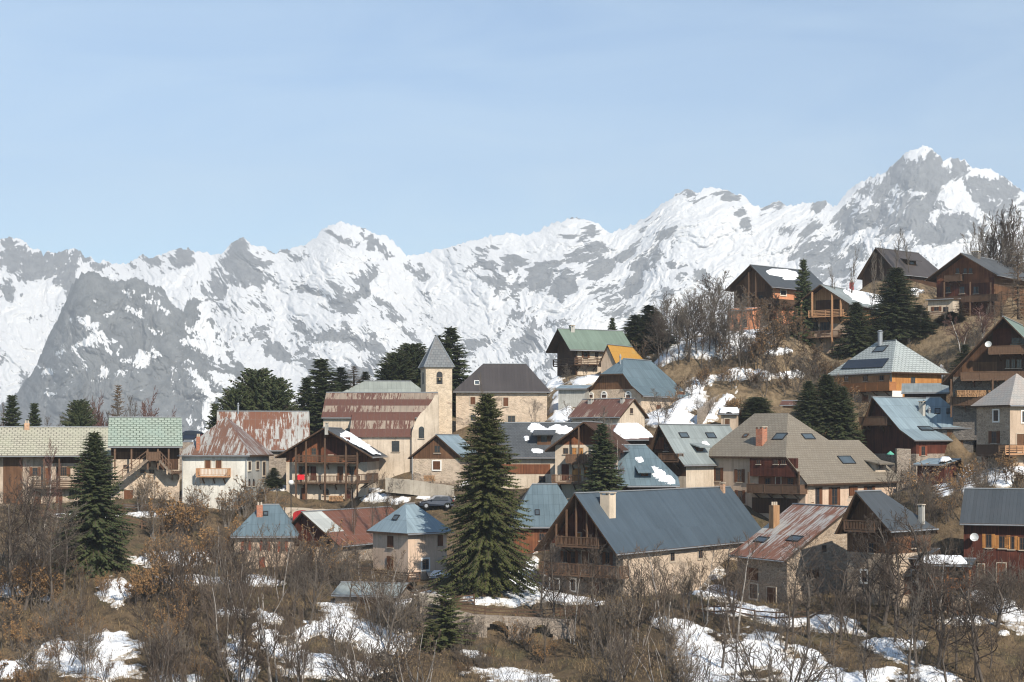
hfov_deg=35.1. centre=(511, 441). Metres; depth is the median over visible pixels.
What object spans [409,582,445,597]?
rail fence
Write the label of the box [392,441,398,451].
window
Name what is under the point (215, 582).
bare shrub
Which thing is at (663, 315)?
bare tree
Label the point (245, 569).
bare shrub
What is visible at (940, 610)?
bare tree
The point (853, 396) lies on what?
beech shrub
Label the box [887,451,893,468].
garden parasol
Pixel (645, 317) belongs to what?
spruce tree
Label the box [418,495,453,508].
parked car
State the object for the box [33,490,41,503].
door
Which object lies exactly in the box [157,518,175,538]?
bare shrub
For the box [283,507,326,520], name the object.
terrace wall
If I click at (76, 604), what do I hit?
beech shrub
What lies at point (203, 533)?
beech shrub
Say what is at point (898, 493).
bare shrub
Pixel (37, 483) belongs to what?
bare tree
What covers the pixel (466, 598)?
rail fence
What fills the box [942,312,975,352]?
birch tree
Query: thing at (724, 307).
bare tree
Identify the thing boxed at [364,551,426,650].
bare tree
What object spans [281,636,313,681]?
bare shrub
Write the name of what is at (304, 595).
bare shrub
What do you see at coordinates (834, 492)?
window
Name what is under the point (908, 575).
door
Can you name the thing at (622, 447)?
birch tree
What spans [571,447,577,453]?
window
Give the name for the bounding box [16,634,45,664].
bare shrub
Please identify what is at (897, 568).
bare tree
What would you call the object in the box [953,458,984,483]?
beech shrub
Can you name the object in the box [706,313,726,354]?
bare tree
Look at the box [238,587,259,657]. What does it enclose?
bare tree
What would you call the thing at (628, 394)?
window
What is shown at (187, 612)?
bare shrub
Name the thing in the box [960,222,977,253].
bare tree
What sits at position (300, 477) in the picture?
blanket
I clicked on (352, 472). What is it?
window
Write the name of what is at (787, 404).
shed
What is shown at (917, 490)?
bare tree
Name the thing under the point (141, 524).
rail fence
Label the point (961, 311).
shrub
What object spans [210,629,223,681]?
bare tree
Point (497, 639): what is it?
bare shrub
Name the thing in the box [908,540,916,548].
window
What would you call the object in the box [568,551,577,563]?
window
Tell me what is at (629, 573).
bare tree
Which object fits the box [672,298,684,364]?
bare tree
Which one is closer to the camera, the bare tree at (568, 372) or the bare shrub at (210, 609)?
the bare shrub at (210, 609)
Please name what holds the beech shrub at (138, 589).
on the ground at (940, 340)
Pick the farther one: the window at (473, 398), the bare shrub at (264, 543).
the window at (473, 398)
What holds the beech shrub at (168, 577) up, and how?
on the ground at (940, 340)
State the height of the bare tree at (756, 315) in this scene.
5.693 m
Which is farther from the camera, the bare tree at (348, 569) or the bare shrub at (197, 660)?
the bare tree at (348, 569)
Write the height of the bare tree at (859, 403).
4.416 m
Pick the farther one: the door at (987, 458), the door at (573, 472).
the door at (573, 472)
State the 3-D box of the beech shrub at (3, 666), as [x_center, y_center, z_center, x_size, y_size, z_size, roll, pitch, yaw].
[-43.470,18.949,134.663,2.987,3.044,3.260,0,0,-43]
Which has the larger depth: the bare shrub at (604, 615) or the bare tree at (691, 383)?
the bare tree at (691, 383)
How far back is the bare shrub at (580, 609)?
145.31 m
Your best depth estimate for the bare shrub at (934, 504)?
173.16 m
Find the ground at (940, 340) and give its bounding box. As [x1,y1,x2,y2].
[0,280,1023,681]
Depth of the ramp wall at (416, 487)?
198.41 m
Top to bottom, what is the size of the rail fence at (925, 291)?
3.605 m
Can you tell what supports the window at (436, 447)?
in the cottage
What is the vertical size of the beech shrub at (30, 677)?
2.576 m
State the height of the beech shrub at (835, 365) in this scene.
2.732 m
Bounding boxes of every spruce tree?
[0,395,23,425]
[26,402,42,425]
[51,431,140,579]
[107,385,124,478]
[204,403,219,428]
[261,468,286,488]
[296,377,322,434]
[299,357,342,430]
[331,367,352,390]
[341,366,361,388]
[357,371,375,381]
[376,364,396,380]
[428,393,544,598]
[440,326,471,417]
[574,423,627,491]
[608,317,616,329]
[619,314,655,354]
[630,305,675,350]
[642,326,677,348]
[786,259,819,347]
[791,380,833,436]
[796,374,856,435]
[820,385,866,444]
[827,302,874,359]
[867,267,929,340]
[869,319,890,344]
[902,305,939,333]
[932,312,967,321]
[949,344,971,372]
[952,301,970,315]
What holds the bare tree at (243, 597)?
on the ground at (940, 340)
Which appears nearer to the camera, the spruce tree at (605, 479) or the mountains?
the spruce tree at (605, 479)
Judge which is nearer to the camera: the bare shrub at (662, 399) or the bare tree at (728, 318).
the bare shrub at (662, 399)
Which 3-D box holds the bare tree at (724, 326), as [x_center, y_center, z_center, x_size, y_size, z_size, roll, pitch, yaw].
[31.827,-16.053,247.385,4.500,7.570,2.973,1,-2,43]
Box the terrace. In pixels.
[179,442,192,479]
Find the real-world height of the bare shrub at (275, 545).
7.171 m
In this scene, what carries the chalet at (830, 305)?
on the ground at (940, 340)
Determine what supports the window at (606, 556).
in the chalet at (682, 523)
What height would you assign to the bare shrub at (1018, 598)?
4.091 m
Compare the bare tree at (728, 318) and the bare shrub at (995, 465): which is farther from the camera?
the bare tree at (728, 318)
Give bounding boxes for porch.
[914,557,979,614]
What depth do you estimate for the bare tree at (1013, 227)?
290.37 m
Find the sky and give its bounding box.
[0,0,1023,263]
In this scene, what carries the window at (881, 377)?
in the house at (880, 367)
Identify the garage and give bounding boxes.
[729,307,760,328]
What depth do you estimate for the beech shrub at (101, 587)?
155.37 m
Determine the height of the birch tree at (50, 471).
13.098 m
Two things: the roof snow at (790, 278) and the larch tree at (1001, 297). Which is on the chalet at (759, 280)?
the roof snow at (790, 278)
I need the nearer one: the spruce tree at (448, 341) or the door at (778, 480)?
the door at (778, 480)
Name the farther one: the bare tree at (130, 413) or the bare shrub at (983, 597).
the bare tree at (130, 413)
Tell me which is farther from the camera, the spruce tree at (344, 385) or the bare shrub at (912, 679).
the spruce tree at (344, 385)
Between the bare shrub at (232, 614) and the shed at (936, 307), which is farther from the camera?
the shed at (936, 307)
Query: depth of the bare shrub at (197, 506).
186.31 m
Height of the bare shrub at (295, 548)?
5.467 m
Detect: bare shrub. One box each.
[0,581,19,605]
[0,614,13,650]
[6,625,51,680]
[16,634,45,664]
[31,584,86,640]
[32,601,73,648]
[33,650,61,681]
[34,655,48,679]
[41,628,87,668]
[46,642,64,672]
[66,608,104,677]
[69,665,88,681]
[121,582,208,634]
[123,609,159,650]
[127,473,154,511]
[132,621,185,669]
[136,482,176,517]
[137,616,176,675]
[141,623,187,681]
[143,508,162,541]
[144,634,194,681]
[145,614,206,681]
[150,488,172,515]
[151,536,212,586]
[153,558,208,622]
[154,536,206,600]
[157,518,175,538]
[157,668,185,681]
[160,511,192,557]
[166,640,234,681]
[168,661,189,681]
[171,491,198,505]
[181,596,215,657]
[184,494,204,529]
[184,533,214,561]
[185,503,213,539]
[186,495,204,511]
[187,479,213,501]
[190,555,248,617]
[194,565,238,624]
[197,514,257,573]
[197,575,260,643]
[199,565,233,607]
[200,543,227,577]
[201,626,276,681]
[201,630,259,681]
[206,531,258,577]
[208,531,262,597]
[211,628,254,681]
[214,538,247,587]
[215,532,246,586]
[215,554,264,615]
[219,504,235,528]
[222,550,257,597]
[223,598,246,633]
[226,550,265,591]
[227,484,255,517]
[240,567,291,620]
[243,502,253,518]
[246,520,293,579]
[247,524,307,587]
[259,631,320,681]
[260,483,279,504]
[270,549,310,596]
[270,608,321,666]
[279,531,314,581]
[280,591,308,632]
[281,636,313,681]
[282,547,314,591]
[283,540,314,590]
[287,530,348,589]
[295,570,336,616]
[302,543,320,587]
[312,600,342,644]
[315,626,429,681]
[319,550,358,592]
[320,624,400,677]
[332,555,351,585]
[335,529,377,581]
[347,550,405,620]
[349,594,385,634]
[352,630,418,681]
[357,603,411,643]
[360,639,413,681]
[362,568,438,634]
[376,623,449,681]
[378,471,388,488]
[379,595,428,651]
[384,589,427,648]
[392,497,403,508]
[396,630,441,681]
[450,637,490,665]
[453,611,481,644]
[457,626,470,648]
[468,609,485,638]
[473,652,492,668]
[483,634,501,649]
[516,614,538,644]
[527,666,553,681]
[560,589,598,658]
[577,578,639,658]
[577,627,636,681]
[580,362,589,377]
[582,599,616,648]
[593,618,622,651]
[598,633,638,681]
[600,585,644,639]
[602,549,668,627]
[608,585,644,649]
[609,630,651,678]
[616,590,665,647]
[626,628,697,681]
[638,571,686,632]
[646,622,684,662]
[653,630,701,681]
[657,613,683,662]
[658,342,677,363]
[659,394,678,414]
[669,556,703,612]
[671,584,704,628]
[671,636,721,681]
[677,605,713,642]
[691,392,718,414]
[700,360,714,372]
[713,617,845,681]
[719,357,736,369]
[741,604,794,641]
[790,373,821,394]
[795,360,823,385]
[807,562,849,612]
[823,578,873,639]
[859,646,885,677]
[863,562,909,611]
[878,462,908,499]
[884,484,904,502]
[893,461,921,497]
[893,668,919,681]
[896,469,933,511]
[910,494,947,528]
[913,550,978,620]
[930,353,947,379]
[942,472,965,487]
[946,472,971,489]
[947,478,967,519]
[962,453,987,472]
[966,319,985,345]
[968,575,994,613]
[969,478,990,487]
[970,470,990,483]
[970,599,988,623]
[973,481,991,487]
[974,461,1002,487]
[974,557,1014,596]
[974,561,1023,602]
[977,570,1012,611]
[980,573,1017,606]
[981,454,1001,473]
[985,586,1018,615]
[996,563,1023,609]
[998,554,1023,594]
[1002,649,1023,681]
[1012,577,1023,615]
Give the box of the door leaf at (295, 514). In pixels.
[293,510,305,519]
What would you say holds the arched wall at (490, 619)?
on the ground at (940, 340)
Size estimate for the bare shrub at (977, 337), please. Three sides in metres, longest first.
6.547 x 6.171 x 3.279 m
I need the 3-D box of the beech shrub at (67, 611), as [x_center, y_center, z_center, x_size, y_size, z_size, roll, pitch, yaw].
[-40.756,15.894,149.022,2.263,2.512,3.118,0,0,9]
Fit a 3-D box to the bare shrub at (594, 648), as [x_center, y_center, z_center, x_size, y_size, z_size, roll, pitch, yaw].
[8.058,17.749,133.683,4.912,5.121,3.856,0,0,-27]
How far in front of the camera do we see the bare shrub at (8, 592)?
152.70 m
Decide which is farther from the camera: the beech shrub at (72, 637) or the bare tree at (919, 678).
the beech shrub at (72, 637)
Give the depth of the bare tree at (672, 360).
248.31 m
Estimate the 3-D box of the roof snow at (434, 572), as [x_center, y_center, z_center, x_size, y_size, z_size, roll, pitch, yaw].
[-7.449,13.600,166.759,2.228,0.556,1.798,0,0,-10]
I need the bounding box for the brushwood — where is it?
[0,561,1023,681]
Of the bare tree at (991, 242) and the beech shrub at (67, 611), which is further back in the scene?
the bare tree at (991, 242)
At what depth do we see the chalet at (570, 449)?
190.26 m
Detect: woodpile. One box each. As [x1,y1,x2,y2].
[329,496,343,501]
[423,475,434,480]
[955,390,990,396]
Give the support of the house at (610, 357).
on the ground at (940, 340)
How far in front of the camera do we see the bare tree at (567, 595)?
149.08 m
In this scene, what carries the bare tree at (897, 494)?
on the ground at (940, 340)
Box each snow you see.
[0,288,1023,681]
[340,430,380,454]
[430,570,445,575]
[527,423,551,432]
[531,448,542,452]
[549,424,572,433]
[613,423,652,438]
[635,457,643,462]
[651,466,674,483]
[719,407,738,412]
[766,269,798,276]
[783,276,796,279]
[843,289,879,304]
[923,555,966,563]
[939,456,952,461]
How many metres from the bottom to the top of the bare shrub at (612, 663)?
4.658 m
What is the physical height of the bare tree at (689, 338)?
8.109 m
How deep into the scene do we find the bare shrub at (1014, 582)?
154.57 m
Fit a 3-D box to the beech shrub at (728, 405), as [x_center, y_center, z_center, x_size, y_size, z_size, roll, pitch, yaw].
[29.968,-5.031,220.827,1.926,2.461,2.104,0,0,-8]
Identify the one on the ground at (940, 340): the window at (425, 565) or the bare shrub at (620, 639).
the bare shrub at (620, 639)
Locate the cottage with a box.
[407,434,475,483]
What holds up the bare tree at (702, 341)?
on the ground at (940, 340)
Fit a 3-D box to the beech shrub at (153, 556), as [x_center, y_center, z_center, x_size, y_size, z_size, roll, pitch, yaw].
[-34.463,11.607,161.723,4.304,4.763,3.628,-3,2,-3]
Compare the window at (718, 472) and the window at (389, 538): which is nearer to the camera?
the window at (389, 538)
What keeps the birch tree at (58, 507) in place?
on the ground at (940, 340)
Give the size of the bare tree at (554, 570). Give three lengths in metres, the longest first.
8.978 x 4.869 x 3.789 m
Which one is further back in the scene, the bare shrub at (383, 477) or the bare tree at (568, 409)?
the bare tree at (568, 409)
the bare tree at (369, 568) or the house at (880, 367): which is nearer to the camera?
the bare tree at (369, 568)
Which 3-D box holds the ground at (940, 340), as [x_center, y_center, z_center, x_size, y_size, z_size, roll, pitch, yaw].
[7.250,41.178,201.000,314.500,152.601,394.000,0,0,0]
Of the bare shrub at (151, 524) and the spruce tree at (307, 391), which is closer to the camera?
the bare shrub at (151, 524)
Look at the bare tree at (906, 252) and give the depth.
301.91 m
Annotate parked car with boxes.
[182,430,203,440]
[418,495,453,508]
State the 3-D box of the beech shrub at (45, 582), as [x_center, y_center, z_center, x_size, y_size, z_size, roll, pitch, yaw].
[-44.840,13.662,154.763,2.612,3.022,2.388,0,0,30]
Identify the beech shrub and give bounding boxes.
[0,562,28,587]
[0,563,44,601]
[0,572,6,601]
[0,585,46,631]
[0,651,13,678]
[2,612,48,650]
[2,665,31,681]
[8,563,66,609]
[14,665,42,681]
[16,557,60,584]
[26,619,52,647]
[35,569,59,594]
[44,640,64,660]
[47,620,86,652]
[49,590,63,607]
[53,599,79,625]
[57,609,84,638]
[59,556,92,589]
[61,596,87,615]
[64,674,93,681]
[77,645,93,663]
[89,615,108,640]
[89,652,115,681]
[94,571,114,590]
[96,576,111,597]
[114,571,156,605]
[127,557,173,601]
[129,497,154,521]
[135,472,160,502]
[138,539,162,571]
[138,620,175,641]
[142,615,181,656]
[143,493,201,538]
[143,530,177,562]
[146,532,186,575]
[149,543,201,589]
[149,556,191,600]
[153,603,192,636]
[158,582,187,620]
[164,505,200,535]
[168,576,200,610]
[174,660,193,679]
[175,525,221,573]
[176,499,209,532]
[180,485,209,508]
[191,652,211,681]
[197,520,240,560]
[204,534,233,562]
[213,490,234,516]
[219,489,248,522]
[229,487,255,512]
[233,475,273,510]
[233,514,239,529]
[271,496,295,516]
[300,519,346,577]
[316,536,365,585]
[452,660,473,677]
[479,647,494,663]
[497,614,520,646]
[516,625,539,651]
[532,639,554,662]
[548,636,561,653]
[630,341,650,359]
[666,391,679,406]
[695,352,718,369]
[695,367,711,386]
[714,365,726,385]
[720,365,731,380]
[724,364,751,388]
[724,396,746,412]
[725,397,738,406]
[744,366,767,387]
[815,359,835,378]
[819,372,843,387]
[822,421,856,439]
[823,358,841,370]
[843,386,869,409]
[898,457,957,507]
[922,475,939,497]
[932,487,961,522]
[946,473,969,490]
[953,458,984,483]
[994,452,1019,473]
[999,463,1023,487]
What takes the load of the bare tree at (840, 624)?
on the ground at (940, 340)
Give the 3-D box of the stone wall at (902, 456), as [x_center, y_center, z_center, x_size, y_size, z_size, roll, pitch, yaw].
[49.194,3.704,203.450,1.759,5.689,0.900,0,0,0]
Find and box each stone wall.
[124,503,177,507]
[697,395,718,423]
[895,448,910,491]
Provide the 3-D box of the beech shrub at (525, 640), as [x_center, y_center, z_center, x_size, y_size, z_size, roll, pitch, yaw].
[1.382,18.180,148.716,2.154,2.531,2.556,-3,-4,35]
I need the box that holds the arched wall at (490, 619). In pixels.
[416,604,573,639]
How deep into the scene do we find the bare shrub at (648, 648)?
127.48 m
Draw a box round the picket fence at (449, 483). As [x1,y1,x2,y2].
[432,480,458,490]
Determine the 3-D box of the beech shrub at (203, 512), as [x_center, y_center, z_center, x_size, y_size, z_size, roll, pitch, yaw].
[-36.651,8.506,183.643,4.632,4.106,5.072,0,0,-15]
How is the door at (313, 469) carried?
in the chalet at (326, 461)
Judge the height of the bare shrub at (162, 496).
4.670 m
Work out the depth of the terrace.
221.80 m
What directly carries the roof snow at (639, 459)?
on the house at (638, 476)
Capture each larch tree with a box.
[990,291,1019,317]
[993,241,1023,319]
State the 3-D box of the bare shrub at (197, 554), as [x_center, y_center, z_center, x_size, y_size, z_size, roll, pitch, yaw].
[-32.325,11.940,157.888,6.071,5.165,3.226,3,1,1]
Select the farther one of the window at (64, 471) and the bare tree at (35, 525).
the window at (64, 471)
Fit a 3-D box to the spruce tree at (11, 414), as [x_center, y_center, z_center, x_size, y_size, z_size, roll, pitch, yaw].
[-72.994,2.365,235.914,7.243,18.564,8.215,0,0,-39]
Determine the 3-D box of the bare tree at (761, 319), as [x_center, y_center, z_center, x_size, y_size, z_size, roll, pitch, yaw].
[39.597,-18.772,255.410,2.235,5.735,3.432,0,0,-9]
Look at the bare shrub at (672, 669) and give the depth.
124.00 m
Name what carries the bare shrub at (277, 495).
on the ground at (940, 340)
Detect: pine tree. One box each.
[60,399,99,425]
[207,386,254,426]
[228,367,292,410]
[251,377,302,410]
[373,352,420,386]
[392,343,427,387]
[738,397,775,419]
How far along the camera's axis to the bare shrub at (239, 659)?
131.57 m
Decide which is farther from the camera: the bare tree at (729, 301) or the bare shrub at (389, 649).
the bare tree at (729, 301)
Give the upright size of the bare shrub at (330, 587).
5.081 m
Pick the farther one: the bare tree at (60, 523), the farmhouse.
the farmhouse
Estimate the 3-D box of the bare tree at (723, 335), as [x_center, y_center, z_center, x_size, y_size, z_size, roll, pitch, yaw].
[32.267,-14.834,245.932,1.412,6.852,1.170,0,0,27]
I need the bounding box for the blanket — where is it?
[297,475,304,479]
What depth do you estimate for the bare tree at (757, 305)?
261.62 m
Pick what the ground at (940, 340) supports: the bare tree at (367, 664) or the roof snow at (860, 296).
the bare tree at (367, 664)
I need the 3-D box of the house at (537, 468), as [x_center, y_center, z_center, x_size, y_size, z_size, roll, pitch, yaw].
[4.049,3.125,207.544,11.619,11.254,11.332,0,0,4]
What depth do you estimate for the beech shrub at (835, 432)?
210.04 m
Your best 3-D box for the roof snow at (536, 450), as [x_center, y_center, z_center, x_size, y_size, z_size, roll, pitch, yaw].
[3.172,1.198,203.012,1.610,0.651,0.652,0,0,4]
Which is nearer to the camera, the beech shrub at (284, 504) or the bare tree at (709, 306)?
the beech shrub at (284, 504)
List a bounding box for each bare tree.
[0,474,47,577]
[0,486,36,608]
[0,514,33,595]
[0,532,61,609]
[1,468,44,570]
[3,469,61,558]
[13,501,87,594]
[22,475,75,562]
[30,516,82,608]
[33,518,63,574]
[46,507,85,589]
[110,398,122,462]
[123,395,140,416]
[123,401,140,416]
[165,532,194,566]
[170,539,187,611]
[184,605,197,663]
[192,573,239,667]
[199,517,235,576]
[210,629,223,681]
[221,559,263,657]
[226,539,265,588]
[228,579,299,681]
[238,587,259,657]
[246,609,269,656]
[248,624,267,681]
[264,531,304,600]
[273,613,319,681]
[285,552,313,623]
[291,540,332,603]
[293,547,347,624]
[307,648,315,681]
[315,589,376,666]
[337,630,380,681]
[341,544,368,605]
[345,476,358,533]
[359,557,395,597]
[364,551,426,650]
[366,562,408,640]
[367,469,380,533]
[381,474,393,518]
[478,376,487,394]
[519,530,562,615]
[529,399,539,421]
[532,535,571,636]
[534,594,560,662]
[553,556,598,644]
[560,400,572,421]
[561,363,573,383]
[579,530,615,631]
[592,405,615,428]
[594,567,624,623]
[605,414,618,468]
[612,546,651,619]
[612,616,639,681]
[628,540,692,629]
[638,314,675,364]
[644,291,677,350]
[645,299,680,355]
[647,293,674,349]
[648,389,671,423]
[650,559,688,618]
[661,289,710,352]
[665,292,708,353]
[667,349,677,367]
[668,301,687,340]
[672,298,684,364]
[673,309,699,361]
[673,374,693,398]
[675,288,700,329]
[676,293,706,348]
[678,344,692,364]
[682,374,698,394]
[683,381,693,397]
[689,311,715,367]
[690,539,726,622]
[693,270,733,322]
[694,364,709,393]
[695,272,728,317]
[697,311,715,350]
[700,286,726,341]
[701,292,746,348]
[703,530,770,639]
[704,310,730,352]
[704,536,757,613]
[704,586,743,667]
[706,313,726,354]
[708,286,726,316]
[708,313,736,356]
[711,296,739,321]
[714,333,735,369]
[714,603,736,638]
[716,304,737,341]
[716,566,750,632]
[719,322,726,363]
[722,320,755,369]
[727,312,749,361]
[728,621,740,679]
[731,291,751,329]
[736,284,770,330]
[736,335,761,373]
[744,367,758,389]
[746,317,752,344]
[746,326,767,369]
[752,360,778,396]
[753,302,770,326]
[753,314,790,364]
[754,316,771,358]
[756,305,767,333]
[759,305,786,350]
[760,352,777,382]
[762,319,782,356]
[767,287,794,326]
[768,343,799,383]
[768,569,805,649]
[769,340,780,369]
[774,300,796,339]
[774,362,791,395]
[775,531,842,638]
[777,620,783,654]
[778,541,817,643]
[784,352,812,391]
[788,307,808,344]
[789,353,804,371]
[794,356,810,386]
[797,337,822,372]
[806,352,824,372]
[810,356,828,378]
[812,544,869,636]
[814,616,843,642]
[818,598,848,656]
[826,590,850,643]
[826,646,849,678]
[828,267,836,288]
[837,657,849,681]
[845,512,894,630]
[846,247,859,292]
[846,594,883,677]
[847,633,886,681]
[854,510,916,625]
[855,394,867,416]
[866,251,880,300]
[866,292,877,318]
[873,518,919,626]
[874,556,911,641]
[878,244,885,280]
[879,260,884,290]
[880,505,964,626]
[880,578,935,681]
[887,561,946,666]
[892,229,902,267]
[892,490,902,503]
[900,552,979,668]
[901,232,910,279]
[905,476,926,514]
[908,518,951,631]
[910,275,920,300]
[912,615,946,663]
[915,659,921,681]
[919,532,963,629]
[922,615,969,681]
[935,569,1015,680]
[935,588,972,669]
[945,575,1003,681]
[951,547,1002,623]
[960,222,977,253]
[969,560,1023,627]
[970,212,988,257]
[970,226,994,257]
[979,225,1000,258]
[981,201,1022,270]
[981,605,1005,668]
[987,224,997,259]
[987,299,998,325]
[993,204,1014,264]
[997,208,1023,271]
[997,231,1016,270]
[997,296,1006,315]
[999,205,1020,264]
[1010,269,1016,307]
[1013,231,1023,271]
[1016,218,1023,265]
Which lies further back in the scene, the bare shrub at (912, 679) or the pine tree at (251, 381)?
the pine tree at (251, 381)
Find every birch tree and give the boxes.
[17,438,62,558]
[45,486,65,560]
[89,393,110,460]
[90,396,103,425]
[140,401,150,416]
[142,385,158,416]
[607,431,629,473]
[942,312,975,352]
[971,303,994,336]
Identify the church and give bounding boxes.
[321,335,454,479]
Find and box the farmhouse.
[0,420,110,506]
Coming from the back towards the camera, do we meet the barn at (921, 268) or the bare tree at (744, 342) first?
the barn at (921, 268)
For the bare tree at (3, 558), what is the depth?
154.13 m
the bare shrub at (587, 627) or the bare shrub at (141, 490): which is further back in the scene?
the bare shrub at (141, 490)
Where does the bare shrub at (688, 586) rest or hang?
on the ground at (940, 340)
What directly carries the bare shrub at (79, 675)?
on the ground at (940, 340)
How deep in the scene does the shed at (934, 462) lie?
189.58 m
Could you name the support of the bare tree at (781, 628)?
on the ground at (940, 340)
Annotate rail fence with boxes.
[35,503,178,518]
[123,515,230,564]
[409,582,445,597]
[441,594,474,605]
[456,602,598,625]
[694,605,805,618]
[918,288,935,295]
[934,476,986,497]
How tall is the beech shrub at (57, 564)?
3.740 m
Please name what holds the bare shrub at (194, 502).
on the ground at (940, 340)
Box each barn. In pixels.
[108,416,182,501]
[217,403,309,478]
[291,506,394,562]
[568,397,648,427]
[589,354,689,412]
[857,247,937,287]
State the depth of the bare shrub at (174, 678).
125.46 m
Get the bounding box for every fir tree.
[413,584,479,645]
[413,619,451,651]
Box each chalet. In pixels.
[274,422,387,501]
[533,482,760,596]
[544,421,629,501]
[546,325,632,375]
[725,264,822,325]
[791,280,881,352]
[925,251,1023,317]
[940,316,1023,439]
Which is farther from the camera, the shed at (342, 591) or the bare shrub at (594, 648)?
the shed at (342, 591)
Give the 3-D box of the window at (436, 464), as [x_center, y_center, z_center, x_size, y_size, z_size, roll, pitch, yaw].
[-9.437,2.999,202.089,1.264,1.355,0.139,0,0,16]
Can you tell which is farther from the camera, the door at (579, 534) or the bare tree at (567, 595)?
the door at (579, 534)
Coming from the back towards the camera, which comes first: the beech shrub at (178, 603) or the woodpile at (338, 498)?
the woodpile at (338, 498)
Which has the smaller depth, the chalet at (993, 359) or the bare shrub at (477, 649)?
the bare shrub at (477, 649)
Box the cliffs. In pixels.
[0,271,300,441]
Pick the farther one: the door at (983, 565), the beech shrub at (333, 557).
the beech shrub at (333, 557)
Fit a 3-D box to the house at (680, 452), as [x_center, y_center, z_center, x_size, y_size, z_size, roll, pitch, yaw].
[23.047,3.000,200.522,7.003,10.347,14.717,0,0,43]
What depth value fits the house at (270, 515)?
176.25 m
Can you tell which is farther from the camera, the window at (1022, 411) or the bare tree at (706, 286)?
the bare tree at (706, 286)
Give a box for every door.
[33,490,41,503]
[45,467,50,484]
[123,489,133,498]
[204,460,211,467]
[215,460,221,467]
[291,508,309,519]
[300,487,307,499]
[310,466,316,479]
[336,466,343,479]
[344,487,353,498]
[561,463,569,479]
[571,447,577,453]
[571,468,581,480]
[577,532,581,543]
[581,550,588,568]
[593,581,599,596]
[724,418,729,423]
[766,586,776,603]
[775,477,781,483]
[861,394,868,402]
[903,575,911,593]
[977,563,984,583]
[981,456,988,469]
[996,562,1006,580]
[1016,433,1023,450]
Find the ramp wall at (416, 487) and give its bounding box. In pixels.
[385,478,453,499]
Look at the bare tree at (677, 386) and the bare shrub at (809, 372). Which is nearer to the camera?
the bare tree at (677, 386)
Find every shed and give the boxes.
[331,581,415,604]
[426,571,448,581]
[555,385,591,409]
[718,409,741,429]
[779,400,801,408]
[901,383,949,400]
[912,458,962,485]
[925,298,961,315]
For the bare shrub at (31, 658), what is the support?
on the ground at (940, 340)
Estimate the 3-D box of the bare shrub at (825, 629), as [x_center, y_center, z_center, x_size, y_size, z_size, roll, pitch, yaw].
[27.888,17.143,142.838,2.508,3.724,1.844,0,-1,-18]
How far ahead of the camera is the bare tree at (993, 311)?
245.10 m
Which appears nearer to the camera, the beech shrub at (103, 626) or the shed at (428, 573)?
the beech shrub at (103, 626)
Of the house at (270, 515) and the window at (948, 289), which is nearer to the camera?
the house at (270, 515)
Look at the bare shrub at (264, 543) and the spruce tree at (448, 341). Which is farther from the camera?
the spruce tree at (448, 341)
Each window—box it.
[29,467,40,476]
[57,467,69,476]
[248,460,251,470]
[256,460,259,469]
[260,540,269,550]
[262,461,265,476]
[278,541,287,551]
[299,466,309,475]
[311,448,315,454]
[347,466,355,475]
[386,536,393,548]
[387,556,392,570]
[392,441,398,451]
[418,426,424,438]
[421,557,429,571]
[432,460,441,470]
[433,445,440,453]
[437,535,443,546]
[469,396,476,405]
[469,413,476,421]
[502,397,508,406]
[506,414,515,421]
[539,476,544,481]
[553,578,559,591]
[561,551,569,562]
[562,448,567,454]
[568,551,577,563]
[570,578,576,591]
[582,352,589,356]
[589,552,596,563]
[601,391,606,397]
[602,552,612,565]
[625,391,631,397]
[663,444,668,451]
[669,551,675,562]
[697,548,703,559]
[714,468,722,481]
[734,469,744,482]
[735,490,744,503]
[746,567,758,581]
[749,582,758,600]
[765,478,769,483]
[780,289,786,295]
[788,478,792,484]
[806,569,818,579]
[811,487,821,503]
[813,322,818,331]
[820,322,830,333]
[821,545,827,553]
[829,487,839,504]
[848,486,857,496]
[860,569,867,583]
[862,375,867,381]
[864,486,874,489]
[868,543,874,553]
[879,375,883,380]
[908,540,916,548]
[919,446,926,455]
[931,306,941,311]
[946,286,950,292]
[959,286,964,293]
[973,286,978,293]
[982,534,994,548]
[988,431,999,443]
[992,409,999,422]
[994,535,1009,548]
[1005,359,1010,368]
[1005,536,1017,549]
[1010,337,1015,344]
[1011,359,1015,368]
[1016,359,1022,368]
[1017,537,1023,550]
[1018,338,1023,344]
[1021,410,1023,423]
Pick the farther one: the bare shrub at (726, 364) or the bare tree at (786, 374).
the bare shrub at (726, 364)
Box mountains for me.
[0,145,1023,405]
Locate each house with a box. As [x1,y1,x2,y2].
[177,416,273,510]
[229,502,298,567]
[343,381,420,391]
[358,503,453,581]
[453,363,549,430]
[498,422,581,488]
[509,483,567,552]
[597,344,642,372]
[606,424,648,447]
[613,444,679,489]
[649,424,732,487]
[709,413,903,518]
[729,502,847,604]
[828,330,948,402]
[834,490,938,609]
[857,396,975,482]
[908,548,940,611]
[959,488,1023,587]
[970,374,1023,469]
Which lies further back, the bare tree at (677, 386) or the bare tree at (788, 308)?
the bare tree at (788, 308)
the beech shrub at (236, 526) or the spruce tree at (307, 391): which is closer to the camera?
the beech shrub at (236, 526)
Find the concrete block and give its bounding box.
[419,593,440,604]
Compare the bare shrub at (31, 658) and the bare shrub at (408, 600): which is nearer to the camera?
the bare shrub at (31, 658)
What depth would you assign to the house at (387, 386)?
244.92 m
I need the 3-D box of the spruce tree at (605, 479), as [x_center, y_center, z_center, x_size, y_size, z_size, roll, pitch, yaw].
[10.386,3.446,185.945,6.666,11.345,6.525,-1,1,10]

